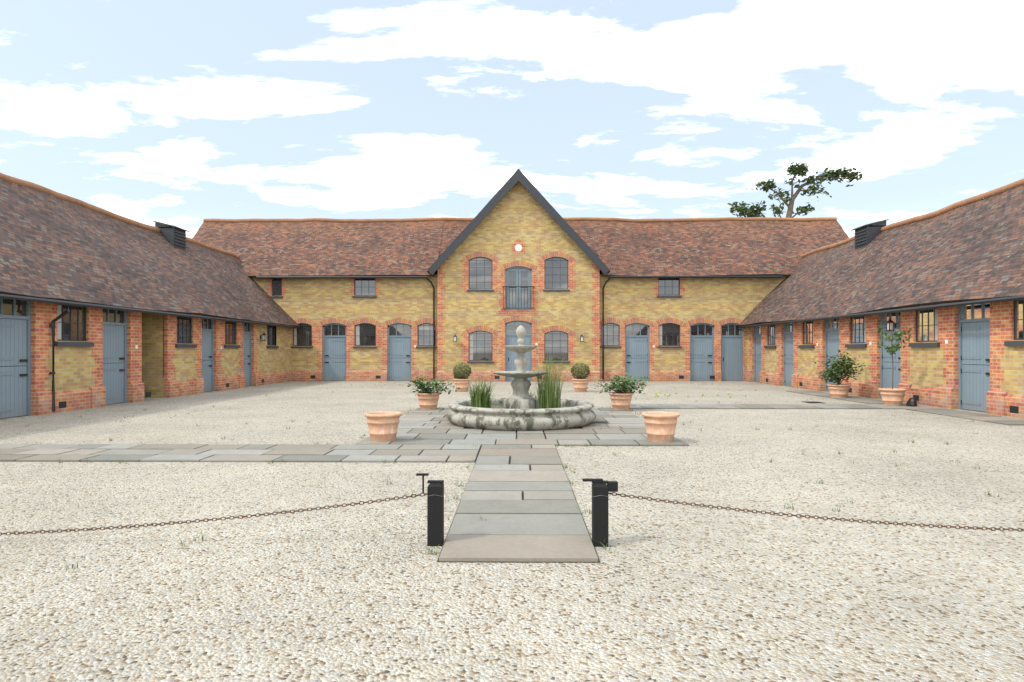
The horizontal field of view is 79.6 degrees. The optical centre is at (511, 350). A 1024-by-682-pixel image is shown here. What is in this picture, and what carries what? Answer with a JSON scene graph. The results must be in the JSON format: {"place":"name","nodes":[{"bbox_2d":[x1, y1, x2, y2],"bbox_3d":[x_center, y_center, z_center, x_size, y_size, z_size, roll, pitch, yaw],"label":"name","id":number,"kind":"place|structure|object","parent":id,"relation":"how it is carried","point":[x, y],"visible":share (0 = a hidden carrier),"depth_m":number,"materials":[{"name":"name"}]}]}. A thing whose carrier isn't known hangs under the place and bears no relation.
{"place":"outdoors","nodes":[
{"label":"outdoors","id":0,"kind":"place"},
{"bbox_2d":[57,305,937,359],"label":"window blinds","id":1,"kind":"object","parent":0,"point":[421,328],"depth_m":28.92,"materials":[{"name":"beige fabric"}]},
{"bbox_2d":[0,381,1023,681],"bbox_3d":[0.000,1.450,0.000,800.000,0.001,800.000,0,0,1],"label":"gravel ground","id":2,"kind":"structure","parent":0,"point":[364,591],"depth_m":4.29,"materials":[{"name":"beige gravel"}]},
{"bbox_2d":[0,181,1023,418],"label":"stable block walls","id":3,"kind":"structure","parent":2,"relation":"on","point":[160,364],"depth_m":28.78,"materials":[{"name":"yellow brick"}]},
{"bbox_2d":[0,266,989,418],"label":"stable doors","id":4,"kind":"structure","parent":3,"relation":"in","point":[15,356],"depth_m":21.09,"materials":[{"name":"wood"}]},
{"bbox_2d":[0,174,1010,325],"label":"roof undersides","id":5,"kind":"object","parent":3,"relation":"attached to","point":[882,309],"visible":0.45,"depth_m":20.40,"materials":[{"name":"grey wood"}]},
{"bbox_2d":[0,179,1023,325],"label":"peg tile roofs","id":6,"kind":"structure","parent":3,"relation":"attached to","point":[51,246],"depth_m":22.54,"materials":[{"name":"brown tile"}]},
{"bbox_2d":[153,221,188,250],"bbox_3d":[-13.216,-4.325,23.840,0.870,1.250,1.000,0,0,1],"label":"roof vent","id":7,"kind":"object","parent":6,"relation":"on","point":[175,236],"visible":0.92,"depth_m":23.46,"materials":[{"name":"metal"}]},
{"bbox_2d":[0,173,1023,257],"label":"ridge tiles","id":8,"kind":"object","parent":6,"relation":"on","point":[999,190],"visible":0.75,"depth_m":28.28,"materials":[{"name":"brown tile"}]},
{"bbox_2d":[851,219,888,248],"bbox_3d":[13.712,-4.325,23.558,0.870,1.250,1.000,0,0,1],"label":"roof vent","id":9,"kind":"object","parent":6,"relation":"on","point":[866,235],"visible":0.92,"depth_m":23.18,"materials":[{"name":"metal"}]},
{"bbox_2d":[0,270,1023,412],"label":"gutters and downpipes","id":10,"kind":"object","parent":3,"relation":"attached to","point":[1013,409],"visible":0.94,"depth_m":18.71,"materials":[{"name":"black metal"}]},
{"bbox_2d":[3,258,1022,359],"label":"window glass","id":11,"kind":"object","parent":3,"relation":"attached to","point":[367,335],"visible":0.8,"depth_m":28.89,"materials":[{"name":"grey glass"}]},
{"bbox_2d":[428,169,608,274],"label":"gable barge boards","id":12,"kind":"object","parent":3,"relation":"attached to","point":[524,181],"visible":1,"depth_m":28.35,"materials":[{"name":"grey wood"}]},
{"bbox_2d":[503,286,533,308],"bbox_3d":[0.301,-2.490,28.738,1.470,1.040,0.120,0,0,1],"label":"balcony railing","id":13,"kind":"object","parent":3,"relation":"attached to","point":[518,296],"visible":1,"depth_m":28.69,"materials":[{"name":"black metal"}]},
{"bbox_2d":[512,238,524,253],"bbox_3d":[0.301,-4.895,28.787,0.600,0.750,0.006,0,0,1],"label":"wall plaque","id":14,"kind":"object","parent":3,"relation":"attached to","point":[518,246],"visible":1,"depth_m":28.79,"materials":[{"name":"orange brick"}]},
{"bbox_2d":[55,290,1023,362],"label":"window sills","id":15,"kind":"structure","parent":3,"relation":"attached to","point":[931,344],"depth_m":22.86,"materials":[{"name":"grey stone"}]},
{"bbox_2d":[57,257,1023,360],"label":"crittall window frames","id":16,"kind":"structure","parent":3,"relation":"attached to","point":[552,340],"depth_m":28.86,"materials":[{"name":"grey metal"}]},
{"bbox_2d":[135,340,947,348],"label":"door number plates","id":17,"kind":"object","parent":3,"relation":"attached to","point":[870,343],"depth_m":18.82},
{"bbox_2d":[260,318,896,341],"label":"wall lanterns","id":18,"kind":"object","parent":3,"relation":"attached to","point":[890,324],"depth_m":17.62,"materials":[{"name":"black metal"}]},
{"bbox_2d":[28,395,997,562],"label":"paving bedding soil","id":19,"kind":"structure","parent":2,"relation":"on","point":[606,423],"depth_m":8.02,"materials":[{"name":"brown soil"}]},
{"bbox_2d":[0,391,1023,561],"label":"stone paving","id":20,"kind":"structure","parent":19,"relation":"on","point":[543,521],"depth_m":8.29,"materials":[{"name":"grey stone"}]},
{"bbox_2d":[446,325,595,430],"bbox_3d":[0.179,0.472,12.299,2.975,1.955,2.975,0,0,1],"label":"stone fountain","id":21,"kind":"object","parent":19,"relation":"on","point":[520,412],"visible":0.91,"depth_m":11.32,"materials":[{"name":"grey stone"}]},
{"bbox_2d":[469,403,573,408],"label":"fountain water","id":22,"kind":"structure","parent":21,"relation":"in","point":[498,405],"depth_m":12.87,"materials":[{"name":"liquid"}]},
{"bbox_2d":[465,351,571,408],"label":"fountain reeds","id":23,"kind":"object","parent":22,"relation":"on","point":[546,397],"visible":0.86,"depth_m":11.91,"materials":[{"name":"green plant"}]},
{"bbox_2d":[19,381,1008,570],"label":"gravel weeds","id":24,"kind":"object","parent":2,"relation":"on","point":[565,466],"visible":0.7,"depth_m":7.89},
{"bbox_2d":[416,473,617,546],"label":"chain posts","id":25,"kind":"object","parent":2,"relation":"on","point":[435,516],"visible":0.89,"depth_m":4.55,"materials":[{"name":"black metal"}]},
{"bbox_2d":[0,492,1023,535],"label":"rusty chains","id":26,"kind":"object","parent":25,"relation":"attached to","point":[625,495],"visible":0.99,"depth_m":4.62,"materials":[{"name":"brown metal"}]},
{"bbox_2d":[364,378,906,442],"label":"terracotta pots","id":27,"kind":"object","parent":2,"relation":"on","point":[659,425],"visible":0.92,"depth_m":9.97,"materials":[{"name":"orange ceramic"}]},
{"bbox_2d":[643,392,745,396],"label":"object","id":28,"kind":"object","parent":2,"relation":"on","point":[676,393],"visible":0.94,"depth_m":19.70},
{"bbox_2d":[801,397,916,406],"bbox_3d":[9.298,1.325,16.574,2.732,0.250,0.619,0,0,32],"label":"drain cover","id":29,"kind":"object","parent":2,"relation":"on","point":[911,401],"visible":0.94,"depth_m":15.72,"materials":[{"name":"black metal"}]},
{"bbox_2d":[0,0,1023,237],"label":"sky","id":30,"kind":"structure","parent":0,"point":[182,114],"materials":[{"name":"white"}]},
{"bbox_2d":[727,161,862,217],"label":"cedar","id":31,"kind":"object","parent":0,"point":[794,170],"depth_m":73.48,"materials":[{"name":"green plant"}]},
{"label":"pot soil","id":32,"kind":"structure","parent":0,"visible":0},
{"bbox_2d":[452,362,589,378],"bbox_3d":[0.331,0.728,21.800,4.904,0.655,0.726,0,0,1],"label":"topiary ball","id":33,"kind":"object","parent":32,"relation":"on","point":[579,371],"visible":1,"depth_m":21.62,"materials":[{"name":"green plant"}]},
{"bbox_2d":[408,325,911,394],"bbox_3d":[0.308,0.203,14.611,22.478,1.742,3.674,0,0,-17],"label":"shrub","id":34,"kind":"object","parent":32,"relation":"on","point":[828,372],"visible":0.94,"depth_m":15.93,"materials":[{"name":"green plant"}]}
]}

